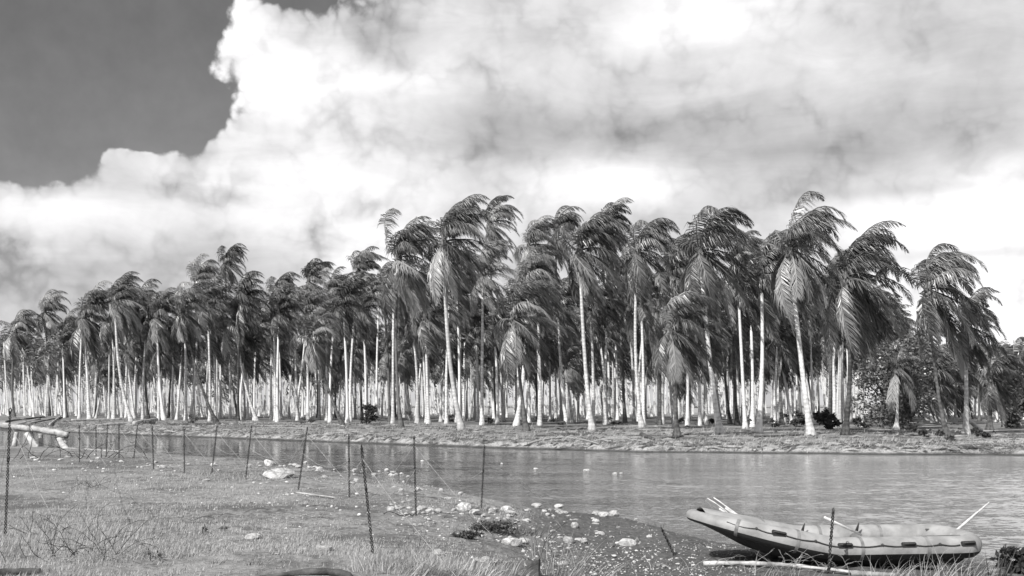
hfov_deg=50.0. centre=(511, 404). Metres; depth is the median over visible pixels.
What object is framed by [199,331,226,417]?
coconut palm
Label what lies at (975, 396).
coconut palm
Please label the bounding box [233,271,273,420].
coconut palm
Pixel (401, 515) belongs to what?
loose wire
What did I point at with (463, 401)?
coconut palm
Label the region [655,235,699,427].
coconut palm
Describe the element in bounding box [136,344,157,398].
coconut palm
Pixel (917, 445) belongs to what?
fallen frond
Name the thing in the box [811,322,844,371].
coconut palm
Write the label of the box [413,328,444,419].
coconut palm
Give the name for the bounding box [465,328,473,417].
coconut palm
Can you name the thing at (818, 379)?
coconut palm
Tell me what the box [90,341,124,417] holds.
coconut palm
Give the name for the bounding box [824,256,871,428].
coconut palm
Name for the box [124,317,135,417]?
coconut palm
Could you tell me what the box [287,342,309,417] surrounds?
coconut palm
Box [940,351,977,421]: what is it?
coconut palm
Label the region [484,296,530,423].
coconut palm
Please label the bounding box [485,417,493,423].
undergrowth
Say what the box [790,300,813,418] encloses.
coconut palm
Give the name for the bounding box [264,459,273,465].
rock
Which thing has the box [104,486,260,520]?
loose wire
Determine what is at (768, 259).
coconut palm
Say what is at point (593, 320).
coconut palm
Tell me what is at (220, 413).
coconut palm
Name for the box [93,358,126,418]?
coconut palm
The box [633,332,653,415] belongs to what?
coconut palm
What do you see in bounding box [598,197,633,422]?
coconut palm
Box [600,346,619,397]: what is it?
coconut palm
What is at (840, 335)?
coconut palm
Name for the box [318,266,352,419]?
coconut palm
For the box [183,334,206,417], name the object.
coconut palm
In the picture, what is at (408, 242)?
coconut palm
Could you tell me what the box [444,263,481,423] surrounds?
coconut palm
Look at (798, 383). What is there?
coconut palm
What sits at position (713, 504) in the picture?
oar
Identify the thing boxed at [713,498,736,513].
oar
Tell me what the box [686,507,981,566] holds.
inflatable raft
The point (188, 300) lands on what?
coconut palm
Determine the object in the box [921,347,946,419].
coconut palm
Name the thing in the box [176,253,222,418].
coconut palm
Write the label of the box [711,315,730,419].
coconut palm
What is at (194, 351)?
coconut palm
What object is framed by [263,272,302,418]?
coconut palm
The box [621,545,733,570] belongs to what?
dead brush
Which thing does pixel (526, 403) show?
coconut palm
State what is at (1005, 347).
coconut palm
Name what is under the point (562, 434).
fallen frond
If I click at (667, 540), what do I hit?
iron picket
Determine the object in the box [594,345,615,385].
coconut palm
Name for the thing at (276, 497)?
field stones
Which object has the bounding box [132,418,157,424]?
fallen log
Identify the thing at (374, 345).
coconut palm
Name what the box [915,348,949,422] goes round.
coconut palm
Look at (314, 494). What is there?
stick
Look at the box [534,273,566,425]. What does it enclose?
coconut palm
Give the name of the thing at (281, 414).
coconut palm
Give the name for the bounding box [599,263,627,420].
coconut palm
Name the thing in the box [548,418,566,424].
undergrowth
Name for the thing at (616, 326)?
coconut palm
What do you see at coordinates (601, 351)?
coconut palm
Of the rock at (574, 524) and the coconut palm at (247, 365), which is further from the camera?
the coconut palm at (247, 365)
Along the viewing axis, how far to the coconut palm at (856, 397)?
188.06 m
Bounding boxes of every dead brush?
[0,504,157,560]
[2,509,75,534]
[14,424,147,458]
[71,475,110,488]
[508,520,588,564]
[554,524,636,575]
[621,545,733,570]
[719,545,859,573]
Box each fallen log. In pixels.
[5,416,44,421]
[16,418,40,424]
[30,416,62,423]
[49,415,61,424]
[69,447,125,451]
[71,418,121,420]
[95,422,131,426]
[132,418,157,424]
[166,423,220,424]
[639,432,654,439]
[662,435,683,438]
[723,445,742,447]
[754,434,803,437]
[923,445,959,450]
[961,414,982,430]
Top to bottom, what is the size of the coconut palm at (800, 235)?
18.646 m
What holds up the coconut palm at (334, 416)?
on the ground at (493, 544)
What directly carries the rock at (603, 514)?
on the ground at (493, 544)
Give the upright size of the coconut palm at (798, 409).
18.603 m
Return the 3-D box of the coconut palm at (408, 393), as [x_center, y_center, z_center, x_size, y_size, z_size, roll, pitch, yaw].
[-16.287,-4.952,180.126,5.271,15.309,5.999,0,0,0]
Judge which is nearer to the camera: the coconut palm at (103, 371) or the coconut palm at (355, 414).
the coconut palm at (355, 414)
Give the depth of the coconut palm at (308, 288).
154.47 m
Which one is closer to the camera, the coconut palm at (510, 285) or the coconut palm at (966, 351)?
the coconut palm at (966, 351)
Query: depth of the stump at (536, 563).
16.52 m
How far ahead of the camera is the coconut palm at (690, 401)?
148.66 m
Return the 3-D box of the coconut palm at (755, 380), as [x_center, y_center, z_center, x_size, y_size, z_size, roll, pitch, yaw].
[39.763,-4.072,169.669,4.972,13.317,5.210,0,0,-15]
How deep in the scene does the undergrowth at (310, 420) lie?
128.38 m
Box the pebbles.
[16,451,755,575]
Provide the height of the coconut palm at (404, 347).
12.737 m
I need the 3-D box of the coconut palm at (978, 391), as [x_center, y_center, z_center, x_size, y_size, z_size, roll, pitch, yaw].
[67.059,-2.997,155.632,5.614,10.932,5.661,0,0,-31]
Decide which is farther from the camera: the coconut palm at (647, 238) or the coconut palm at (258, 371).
the coconut palm at (258, 371)
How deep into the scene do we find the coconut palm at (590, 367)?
164.06 m
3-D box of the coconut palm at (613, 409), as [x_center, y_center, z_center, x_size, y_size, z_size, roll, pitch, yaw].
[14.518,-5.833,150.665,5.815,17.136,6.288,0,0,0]
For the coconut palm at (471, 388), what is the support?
on the ground at (493, 544)
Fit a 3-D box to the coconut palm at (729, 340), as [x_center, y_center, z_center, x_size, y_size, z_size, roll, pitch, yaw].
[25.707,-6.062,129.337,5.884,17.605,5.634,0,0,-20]
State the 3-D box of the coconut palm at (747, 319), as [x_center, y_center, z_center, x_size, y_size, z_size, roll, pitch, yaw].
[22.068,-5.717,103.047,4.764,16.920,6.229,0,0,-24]
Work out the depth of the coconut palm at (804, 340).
126.02 m
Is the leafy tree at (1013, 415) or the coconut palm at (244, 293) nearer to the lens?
the leafy tree at (1013, 415)
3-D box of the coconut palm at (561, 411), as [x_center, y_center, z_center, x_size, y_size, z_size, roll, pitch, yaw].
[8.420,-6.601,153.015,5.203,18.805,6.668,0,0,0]
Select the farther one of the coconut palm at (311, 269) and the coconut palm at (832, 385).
the coconut palm at (311, 269)
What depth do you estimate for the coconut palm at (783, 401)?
138.06 m
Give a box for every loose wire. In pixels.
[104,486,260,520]
[384,511,416,515]
[691,543,971,567]
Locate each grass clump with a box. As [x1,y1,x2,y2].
[347,545,434,575]
[364,542,487,575]
[410,543,504,575]
[463,551,534,575]
[523,523,604,575]
[551,549,629,575]
[739,557,801,575]
[777,557,828,575]
[858,556,922,575]
[887,554,964,575]
[922,547,1004,575]
[963,552,1007,575]
[985,550,1018,575]
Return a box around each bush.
[787,410,804,425]
[812,407,842,428]
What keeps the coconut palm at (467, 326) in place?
on the ground at (493, 544)
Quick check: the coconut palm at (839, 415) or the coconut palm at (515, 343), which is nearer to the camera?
the coconut palm at (515, 343)
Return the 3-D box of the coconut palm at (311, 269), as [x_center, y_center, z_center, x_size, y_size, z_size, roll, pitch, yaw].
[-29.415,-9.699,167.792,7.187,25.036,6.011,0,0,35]
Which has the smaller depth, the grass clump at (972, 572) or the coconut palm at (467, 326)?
the grass clump at (972, 572)
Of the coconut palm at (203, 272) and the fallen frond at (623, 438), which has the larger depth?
the coconut palm at (203, 272)
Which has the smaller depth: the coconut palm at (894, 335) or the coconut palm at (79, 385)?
the coconut palm at (894, 335)
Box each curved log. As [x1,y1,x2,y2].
[0,568,40,575]
[261,568,352,575]
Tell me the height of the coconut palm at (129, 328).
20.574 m
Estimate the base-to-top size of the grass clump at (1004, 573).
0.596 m
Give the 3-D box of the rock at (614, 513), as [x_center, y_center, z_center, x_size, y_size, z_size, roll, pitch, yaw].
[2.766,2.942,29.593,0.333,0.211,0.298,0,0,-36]
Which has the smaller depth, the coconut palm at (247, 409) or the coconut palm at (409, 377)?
the coconut palm at (247, 409)
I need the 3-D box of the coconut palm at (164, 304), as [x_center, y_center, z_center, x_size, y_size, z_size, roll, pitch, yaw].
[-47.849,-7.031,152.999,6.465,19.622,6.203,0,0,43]
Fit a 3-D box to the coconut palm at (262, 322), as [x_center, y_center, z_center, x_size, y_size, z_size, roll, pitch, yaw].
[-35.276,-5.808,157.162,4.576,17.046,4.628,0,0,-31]
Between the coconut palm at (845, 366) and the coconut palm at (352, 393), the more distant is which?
the coconut palm at (352, 393)
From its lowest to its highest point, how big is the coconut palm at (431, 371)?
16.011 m
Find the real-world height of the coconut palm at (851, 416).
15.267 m
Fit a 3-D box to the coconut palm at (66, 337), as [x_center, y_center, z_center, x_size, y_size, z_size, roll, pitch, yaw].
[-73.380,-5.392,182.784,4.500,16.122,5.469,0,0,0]
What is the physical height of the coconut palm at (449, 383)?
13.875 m
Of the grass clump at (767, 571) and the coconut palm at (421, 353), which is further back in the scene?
the coconut palm at (421, 353)
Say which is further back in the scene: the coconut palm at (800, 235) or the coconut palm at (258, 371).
the coconut palm at (258, 371)
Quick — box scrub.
[2,405,976,407]
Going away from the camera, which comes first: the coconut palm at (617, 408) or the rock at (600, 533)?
the rock at (600, 533)
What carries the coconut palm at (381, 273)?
on the ground at (493, 544)
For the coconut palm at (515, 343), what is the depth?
91.98 m
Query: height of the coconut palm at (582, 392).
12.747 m
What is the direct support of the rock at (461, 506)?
on the ground at (493, 544)
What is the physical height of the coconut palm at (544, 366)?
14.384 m
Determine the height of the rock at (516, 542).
0.183 m
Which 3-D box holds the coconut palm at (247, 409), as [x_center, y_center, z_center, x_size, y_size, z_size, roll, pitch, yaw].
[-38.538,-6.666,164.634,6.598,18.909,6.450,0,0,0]
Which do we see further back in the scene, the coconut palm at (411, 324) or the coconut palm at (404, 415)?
the coconut palm at (404, 415)
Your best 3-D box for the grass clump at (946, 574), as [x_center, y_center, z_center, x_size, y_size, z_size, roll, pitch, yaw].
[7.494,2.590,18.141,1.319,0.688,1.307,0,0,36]
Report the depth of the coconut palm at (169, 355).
175.36 m
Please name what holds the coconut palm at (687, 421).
on the ground at (493, 544)
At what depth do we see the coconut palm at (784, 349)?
115.71 m
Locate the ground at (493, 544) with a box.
[0,405,1023,575]
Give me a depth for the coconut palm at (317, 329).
122.07 m
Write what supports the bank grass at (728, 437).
on the ground at (493, 544)
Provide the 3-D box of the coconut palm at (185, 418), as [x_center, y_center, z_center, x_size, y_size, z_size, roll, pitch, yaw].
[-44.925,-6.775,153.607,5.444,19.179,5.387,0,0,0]
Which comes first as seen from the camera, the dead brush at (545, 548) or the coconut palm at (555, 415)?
the dead brush at (545, 548)
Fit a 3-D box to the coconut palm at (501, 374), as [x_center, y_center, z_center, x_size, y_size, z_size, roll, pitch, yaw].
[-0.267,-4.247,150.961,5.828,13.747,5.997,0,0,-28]
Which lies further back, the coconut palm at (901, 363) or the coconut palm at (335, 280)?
the coconut palm at (335, 280)
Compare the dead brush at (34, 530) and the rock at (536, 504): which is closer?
the dead brush at (34, 530)
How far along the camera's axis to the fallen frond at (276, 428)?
100.43 m
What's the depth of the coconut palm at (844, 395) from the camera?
175.40 m
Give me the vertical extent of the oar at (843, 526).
0.398 m
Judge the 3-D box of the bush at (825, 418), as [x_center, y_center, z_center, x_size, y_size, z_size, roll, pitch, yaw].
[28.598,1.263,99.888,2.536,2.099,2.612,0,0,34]
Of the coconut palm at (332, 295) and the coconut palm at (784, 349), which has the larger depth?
the coconut palm at (332, 295)
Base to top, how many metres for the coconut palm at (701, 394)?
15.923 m
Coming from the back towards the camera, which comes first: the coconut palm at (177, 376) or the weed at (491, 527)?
the coconut palm at (177, 376)
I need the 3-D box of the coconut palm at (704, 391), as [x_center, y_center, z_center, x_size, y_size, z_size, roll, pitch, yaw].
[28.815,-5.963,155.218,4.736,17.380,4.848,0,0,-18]
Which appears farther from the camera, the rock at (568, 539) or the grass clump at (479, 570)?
the rock at (568, 539)
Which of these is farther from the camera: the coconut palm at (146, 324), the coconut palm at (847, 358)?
the coconut palm at (146, 324)
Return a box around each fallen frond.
[253,427,300,429]
[529,435,598,443]
[534,433,593,435]
[585,436,643,442]
[902,444,959,448]
[931,445,986,449]
[947,442,1013,447]
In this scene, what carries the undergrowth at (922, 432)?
on the ground at (493, 544)
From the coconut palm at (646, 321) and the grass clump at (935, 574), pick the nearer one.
the grass clump at (935, 574)
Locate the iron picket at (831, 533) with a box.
[827,508,834,573]
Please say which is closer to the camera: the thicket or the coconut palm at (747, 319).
the coconut palm at (747, 319)
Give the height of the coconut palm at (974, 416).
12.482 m
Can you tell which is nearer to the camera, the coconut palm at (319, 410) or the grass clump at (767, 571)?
the grass clump at (767, 571)
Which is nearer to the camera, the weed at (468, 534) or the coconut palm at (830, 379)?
the weed at (468, 534)
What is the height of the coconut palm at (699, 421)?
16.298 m
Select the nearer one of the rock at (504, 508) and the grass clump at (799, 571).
the grass clump at (799, 571)
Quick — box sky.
[0,0,1023,404]
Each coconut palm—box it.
[0,309,43,416]
[36,289,71,415]
[46,308,89,416]
[56,344,83,402]
[58,323,84,417]
[69,280,117,418]
[76,304,104,418]
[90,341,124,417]
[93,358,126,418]
[99,283,141,418]
[101,328,130,418]
[105,271,146,421]
[111,295,143,417]
[115,331,149,418]
[124,279,161,418]
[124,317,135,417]
[133,320,156,416]
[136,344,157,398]
[138,291,173,419]
[144,283,180,420]
[150,323,187,419]
[160,351,183,416]
[165,352,192,417]
[169,282,219,422]
[169,309,197,419]
[173,315,207,419]
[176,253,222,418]
[177,288,204,420]
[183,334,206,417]
[192,311,210,418]
[198,275,236,421]
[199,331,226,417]
[206,303,240,416]
[215,330,237,419]
[216,243,248,416]
[219,296,232,417]
[221,295,266,420]
[227,320,242,418]
[231,345,246,394]
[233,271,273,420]
[234,350,267,417]
[239,331,270,419]
[239,340,273,418]
[244,298,267,418]
[252,306,276,419]
[261,319,293,419]
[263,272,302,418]
[265,284,298,420]
[270,283,305,421]
[275,336,299,382]
[279,312,289,418]
[280,285,324,420]
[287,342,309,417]
[288,307,344,424]
[291,258,334,418]
[291,288,332,420]
[292,338,317,417]
[308,306,336,419]
[309,358,324,417]
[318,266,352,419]
[320,288,352,419]
[321,338,355,418]
[325,296,357,421]
[331,272,373,422]
[332,335,358,417]
[341,327,375,419]
[346,246,387,419]
[347,270,383,421]
[347,317,373,418]
[349,351,363,417]
[354,281,388,416]
[362,324,391,409]
[366,318,382,402]
[375,280,391,419]
[376,261,392,421]
[377,208,442,426]
[379,322,412,418]
[382,257,426,422]
[387,319,404,417]
[389,294,421,402]
[397,329,425,420]
[397,335,418,417]
[398,353,412,416]
[404,265,445,422]
[404,327,418,417]
[412,312,456,422]
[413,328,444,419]
[415,277,463,424]
[419,340,441,418]
[425,194,501,429]
[428,285,444,403]
[433,327,475,421]
[440,322,470,419]
[442,351,465,389]
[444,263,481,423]
[449,272,496,422]
[451,323,472,418]
[453,245,487,411]
[462,298,489,421]
[463,318,493,419]
[465,298,499,421]
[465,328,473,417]
[467,333,503,420]
[469,239,518,424]
[470,363,472,417]
[479,195,523,416]
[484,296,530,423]
[487,326,497,419]
[493,274,567,430]
[495,355,521,420]
[500,270,532,423]
[501,324,521,421]
[505,375,508,417]
[512,244,566,425]
[513,215,566,420]
[514,367,516,417]
[519,323,558,422]
[525,344,531,415]
[526,205,585,419]
[529,339,556,419]
[531,291,565,422]
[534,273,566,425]
[541,322,569,421]
[542,354,557,417]
[550,212,631,429]
[552,317,570,418]
[553,272,589,423]
[559,299,589,420]
[561,335,591,422]
[566,317,587,417]
[570,297,615,421]
[570,334,599,417]
[577,308,614,418]
[579,280,624,424]
[586,310,629,423]
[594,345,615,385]
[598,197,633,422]
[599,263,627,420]
[600,303,638,420]
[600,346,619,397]
[601,275,637,424]
[610,247,644,422]
[611,321,632,417]
[615,310,639,419]
[617,342,634,414]
[622,218,680,427]
[622,297,651,421]
[627,273,668,425]
[627,313,640,405]
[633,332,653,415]
[636,303,655,420]
[640,351,665,417]
[646,279,690,424]
[650,330,690,369]
[652,266,685,423]
[653,291,727,435]
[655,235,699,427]
[660,232,695,423]
[663,234,705,422]
[668,328,685,422]
[671,350,708,422]
[676,205,756,433]
[679,248,721,426]
[685,284,727,425]
[689,317,711,420]
[699,316,729,424]
[701,369,717,417]
[702,317,729,419]
[706,343,729,384]
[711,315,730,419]
[712,289,754,423]
[719,327,747,418]
[720,230,765,424]
[720,253,776,428]
[724,317,765,390]
[726,328,754,418]
[728,323,764,422]
[731,253,790,426]
[739,229,813,432]
[740,312,774,418]
[747,332,772,365]
[748,309,771,417]
[754,348,773,391]
[756,333,785,418]
[762,380,765,418]
[765,277,815,424]
[765,307,810,425]
[767,191,857,435]
[768,376,786,417]
[772,310,812,422]
[773,328,815,418]
[773,332,809,423]
[774,320,811,422]
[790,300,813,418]
[794,326,819,414]
[795,331,816,418]
[796,324,820,419]
[799,321,825,393]
[801,273,823,423]
[805,341,826,411]
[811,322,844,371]
[811,327,823,416]
[812,271,865,427]
[813,220,914,434]
[815,333,827,411]
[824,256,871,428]
[826,267,875,420]
[830,249,886,425]
[832,343,835,410]
[835,342,868,420]
[835,343,865,409]
[836,324,858,414]
[839,284,902,427]
[843,363,845,413]
[844,346,878,419]
[852,353,868,417]
[855,375,858,417]
[873,243,987,435]
[877,295,907,384]
[879,304,912,422]
[881,293,905,403]
[886,347,919,429]
[888,320,914,421]
[899,328,948,423]
[900,310,916,333]
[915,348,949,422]
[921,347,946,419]
[921,349,969,424]
[931,353,987,423]
[934,344,961,418]
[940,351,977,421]
[955,287,1007,434]
[962,347,984,418]
[968,345,990,420]
[973,348,986,417]
[978,347,1023,429]
[982,346,1015,409]
[988,353,1000,421]
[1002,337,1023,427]
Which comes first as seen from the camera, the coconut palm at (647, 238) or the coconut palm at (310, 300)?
the coconut palm at (647, 238)
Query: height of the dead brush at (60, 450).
1.435 m
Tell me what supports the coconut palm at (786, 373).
on the ground at (493, 544)
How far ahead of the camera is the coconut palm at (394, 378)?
183.73 m
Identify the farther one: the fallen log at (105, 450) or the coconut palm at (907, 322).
the coconut palm at (907, 322)
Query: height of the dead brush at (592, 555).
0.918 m
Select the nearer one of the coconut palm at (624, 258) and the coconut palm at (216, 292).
the coconut palm at (624, 258)
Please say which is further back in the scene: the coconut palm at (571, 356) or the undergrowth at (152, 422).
the coconut palm at (571, 356)
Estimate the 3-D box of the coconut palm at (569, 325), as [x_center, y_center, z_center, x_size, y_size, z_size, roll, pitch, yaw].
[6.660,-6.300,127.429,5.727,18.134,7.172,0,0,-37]
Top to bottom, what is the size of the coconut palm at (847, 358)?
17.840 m
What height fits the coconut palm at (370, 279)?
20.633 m
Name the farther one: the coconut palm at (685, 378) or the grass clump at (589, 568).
the coconut palm at (685, 378)
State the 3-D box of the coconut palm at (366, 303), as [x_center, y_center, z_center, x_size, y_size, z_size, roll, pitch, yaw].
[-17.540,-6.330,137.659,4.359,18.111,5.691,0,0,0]
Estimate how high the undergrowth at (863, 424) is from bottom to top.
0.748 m
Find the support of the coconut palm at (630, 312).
on the ground at (493, 544)
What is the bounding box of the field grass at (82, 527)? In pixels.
[0,457,916,575]
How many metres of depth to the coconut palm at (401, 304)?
127.86 m
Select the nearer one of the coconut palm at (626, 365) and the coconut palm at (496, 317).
the coconut palm at (496, 317)
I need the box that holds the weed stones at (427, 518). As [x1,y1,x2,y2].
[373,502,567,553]
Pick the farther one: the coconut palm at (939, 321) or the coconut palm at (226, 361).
the coconut palm at (226, 361)
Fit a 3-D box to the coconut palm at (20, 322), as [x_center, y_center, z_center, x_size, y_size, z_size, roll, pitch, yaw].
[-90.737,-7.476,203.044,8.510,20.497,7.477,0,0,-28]
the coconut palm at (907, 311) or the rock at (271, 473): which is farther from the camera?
the coconut palm at (907, 311)
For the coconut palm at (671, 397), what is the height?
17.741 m
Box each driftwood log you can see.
[703,561,850,573]
[851,570,895,575]
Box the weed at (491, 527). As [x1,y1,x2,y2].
[469,519,516,534]
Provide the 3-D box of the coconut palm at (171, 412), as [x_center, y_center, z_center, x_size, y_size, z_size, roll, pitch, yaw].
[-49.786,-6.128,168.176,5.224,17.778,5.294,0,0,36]
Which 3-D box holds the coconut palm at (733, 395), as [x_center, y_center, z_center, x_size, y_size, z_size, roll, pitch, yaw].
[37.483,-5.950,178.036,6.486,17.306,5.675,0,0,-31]
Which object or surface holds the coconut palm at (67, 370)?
on the ground at (493, 544)
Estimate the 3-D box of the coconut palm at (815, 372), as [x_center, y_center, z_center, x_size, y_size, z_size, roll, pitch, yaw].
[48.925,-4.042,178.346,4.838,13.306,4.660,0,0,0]
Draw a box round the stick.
[295,492,335,497]
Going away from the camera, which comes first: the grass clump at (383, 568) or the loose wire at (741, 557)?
the grass clump at (383, 568)
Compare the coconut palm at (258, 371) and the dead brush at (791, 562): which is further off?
the coconut palm at (258, 371)
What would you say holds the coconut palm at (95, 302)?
on the ground at (493, 544)
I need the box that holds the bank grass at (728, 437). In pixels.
[22,418,1023,453]
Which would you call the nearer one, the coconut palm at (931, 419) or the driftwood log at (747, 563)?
the driftwood log at (747, 563)
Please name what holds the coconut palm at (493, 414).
on the ground at (493, 544)
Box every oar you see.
[705,498,726,511]
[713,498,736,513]
[823,516,861,535]
[950,502,988,534]
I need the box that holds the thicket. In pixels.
[360,403,378,423]
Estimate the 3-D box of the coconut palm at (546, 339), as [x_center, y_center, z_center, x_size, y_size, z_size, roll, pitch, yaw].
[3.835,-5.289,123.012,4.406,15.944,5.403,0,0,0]
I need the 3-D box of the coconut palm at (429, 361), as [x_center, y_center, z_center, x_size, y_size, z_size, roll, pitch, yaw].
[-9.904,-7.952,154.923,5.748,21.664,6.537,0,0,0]
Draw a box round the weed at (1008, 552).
[989,544,1023,573]
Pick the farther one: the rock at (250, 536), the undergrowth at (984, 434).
the undergrowth at (984, 434)
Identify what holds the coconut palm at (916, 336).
on the ground at (493, 544)
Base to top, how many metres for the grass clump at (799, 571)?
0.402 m
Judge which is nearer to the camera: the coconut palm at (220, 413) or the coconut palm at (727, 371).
the coconut palm at (727, 371)
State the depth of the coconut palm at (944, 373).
120.95 m
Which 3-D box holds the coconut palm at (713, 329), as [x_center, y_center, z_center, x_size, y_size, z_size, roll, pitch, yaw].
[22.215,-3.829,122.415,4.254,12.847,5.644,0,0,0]
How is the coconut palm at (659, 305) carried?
on the ground at (493, 544)
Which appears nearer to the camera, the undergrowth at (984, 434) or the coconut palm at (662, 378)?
the undergrowth at (984, 434)
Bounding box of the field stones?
[13,454,499,543]
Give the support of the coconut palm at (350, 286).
on the ground at (493, 544)
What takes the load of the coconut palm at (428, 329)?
on the ground at (493, 544)
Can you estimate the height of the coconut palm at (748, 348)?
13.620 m
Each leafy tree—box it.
[851,333,940,428]
[997,359,1023,427]
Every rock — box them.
[244,533,260,538]
[263,468,295,478]
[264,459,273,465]
[315,545,331,550]
[387,506,394,510]
[425,508,434,512]
[435,549,444,555]
[456,502,471,510]
[469,509,479,514]
[479,556,491,563]
[501,506,511,510]
[501,538,521,546]
[505,510,515,514]
[520,537,531,543]
[532,503,541,506]
[554,504,562,507]
[563,536,573,543]
[571,522,578,527]
[595,531,604,534]
[598,512,608,516]
[609,510,619,515]
[617,538,635,545]
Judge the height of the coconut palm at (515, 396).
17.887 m
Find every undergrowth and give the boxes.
[139,420,155,424]
[188,413,198,422]
[299,417,314,423]
[448,414,453,421]
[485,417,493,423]
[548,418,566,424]
[608,417,623,424]
[768,419,779,427]
[851,417,862,425]
[857,420,871,427]
[904,425,918,431]
[918,429,929,437]
[935,429,955,441]
[972,426,980,432]
[974,431,990,437]
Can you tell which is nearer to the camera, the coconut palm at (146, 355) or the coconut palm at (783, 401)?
the coconut palm at (783, 401)
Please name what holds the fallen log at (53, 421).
on the ground at (493, 544)
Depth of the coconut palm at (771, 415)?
180.12 m
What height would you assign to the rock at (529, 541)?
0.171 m
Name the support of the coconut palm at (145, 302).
on the ground at (493, 544)
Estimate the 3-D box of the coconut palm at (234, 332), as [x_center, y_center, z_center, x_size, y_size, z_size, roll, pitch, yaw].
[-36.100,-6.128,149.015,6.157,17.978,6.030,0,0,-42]
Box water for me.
[0,430,1023,575]
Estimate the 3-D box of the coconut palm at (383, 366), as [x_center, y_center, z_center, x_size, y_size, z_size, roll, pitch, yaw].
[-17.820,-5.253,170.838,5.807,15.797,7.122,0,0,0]
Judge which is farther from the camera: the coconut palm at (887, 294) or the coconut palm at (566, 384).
the coconut palm at (566, 384)
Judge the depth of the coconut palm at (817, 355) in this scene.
173.83 m
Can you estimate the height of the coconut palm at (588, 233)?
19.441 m
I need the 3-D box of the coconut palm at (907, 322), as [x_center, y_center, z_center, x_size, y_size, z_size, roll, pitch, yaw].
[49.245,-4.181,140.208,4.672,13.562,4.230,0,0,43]
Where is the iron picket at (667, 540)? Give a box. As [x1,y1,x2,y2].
[660,526,675,555]
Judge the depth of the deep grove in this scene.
221.97 m
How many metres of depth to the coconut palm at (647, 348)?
144.09 m
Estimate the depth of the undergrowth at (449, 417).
138.51 m
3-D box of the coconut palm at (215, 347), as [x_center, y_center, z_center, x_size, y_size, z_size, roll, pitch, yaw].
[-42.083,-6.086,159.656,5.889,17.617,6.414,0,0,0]
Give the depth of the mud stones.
20.17 m
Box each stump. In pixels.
[467,557,477,574]
[525,557,540,575]
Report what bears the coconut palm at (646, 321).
on the ground at (493, 544)
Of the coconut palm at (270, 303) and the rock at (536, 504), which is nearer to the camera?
the rock at (536, 504)
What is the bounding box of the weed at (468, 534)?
[451,529,484,538]
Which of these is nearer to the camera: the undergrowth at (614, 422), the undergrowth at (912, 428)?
the undergrowth at (912, 428)
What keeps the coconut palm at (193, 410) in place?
on the ground at (493, 544)
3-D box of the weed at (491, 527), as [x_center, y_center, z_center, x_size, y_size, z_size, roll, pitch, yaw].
[-0.392,2.344,21.128,0.999,0.313,0.899,0,0,0]
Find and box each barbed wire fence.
[0,408,436,544]
[305,436,565,575]
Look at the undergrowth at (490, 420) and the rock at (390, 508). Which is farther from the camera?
the undergrowth at (490, 420)
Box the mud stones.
[535,536,698,575]
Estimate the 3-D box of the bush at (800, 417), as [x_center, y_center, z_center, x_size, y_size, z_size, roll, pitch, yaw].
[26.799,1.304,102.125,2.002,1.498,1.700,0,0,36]
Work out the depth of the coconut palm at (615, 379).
183.71 m
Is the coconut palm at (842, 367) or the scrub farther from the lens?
the scrub
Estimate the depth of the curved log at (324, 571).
13.96 m
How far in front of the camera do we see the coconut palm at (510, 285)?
129.31 m
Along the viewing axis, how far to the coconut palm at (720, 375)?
171.40 m
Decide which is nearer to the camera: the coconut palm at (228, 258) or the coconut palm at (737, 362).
the coconut palm at (737, 362)
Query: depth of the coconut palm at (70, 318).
192.49 m
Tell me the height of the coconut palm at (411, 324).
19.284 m
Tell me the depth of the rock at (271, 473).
32.96 m
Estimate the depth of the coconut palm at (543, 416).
187.86 m
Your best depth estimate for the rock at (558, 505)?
31.97 m
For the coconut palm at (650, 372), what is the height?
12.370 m
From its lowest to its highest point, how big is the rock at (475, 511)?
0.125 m
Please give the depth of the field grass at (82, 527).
18.00 m
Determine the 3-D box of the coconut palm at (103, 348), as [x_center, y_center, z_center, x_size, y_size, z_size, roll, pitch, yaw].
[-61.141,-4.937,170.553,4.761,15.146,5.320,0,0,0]
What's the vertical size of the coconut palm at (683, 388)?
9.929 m
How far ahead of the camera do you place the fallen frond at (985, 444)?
64.92 m
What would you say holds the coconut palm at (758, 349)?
on the ground at (493, 544)
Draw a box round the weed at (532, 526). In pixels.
[508,523,559,539]
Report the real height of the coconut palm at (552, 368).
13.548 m
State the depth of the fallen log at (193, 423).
121.99 m
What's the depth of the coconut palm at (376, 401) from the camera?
151.07 m
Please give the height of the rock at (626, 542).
0.183 m
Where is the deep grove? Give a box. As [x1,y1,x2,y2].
[0,314,1022,417]
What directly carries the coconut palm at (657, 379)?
on the ground at (493, 544)
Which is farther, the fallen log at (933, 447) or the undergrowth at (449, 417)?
the undergrowth at (449, 417)
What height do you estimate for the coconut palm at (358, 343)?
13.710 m
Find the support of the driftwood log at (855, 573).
on the ground at (493, 544)
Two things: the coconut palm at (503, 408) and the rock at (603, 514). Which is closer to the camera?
the rock at (603, 514)
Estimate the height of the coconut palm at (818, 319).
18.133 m
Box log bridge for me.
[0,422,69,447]
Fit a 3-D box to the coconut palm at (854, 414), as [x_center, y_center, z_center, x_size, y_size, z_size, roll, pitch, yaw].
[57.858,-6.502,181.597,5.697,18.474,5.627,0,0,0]

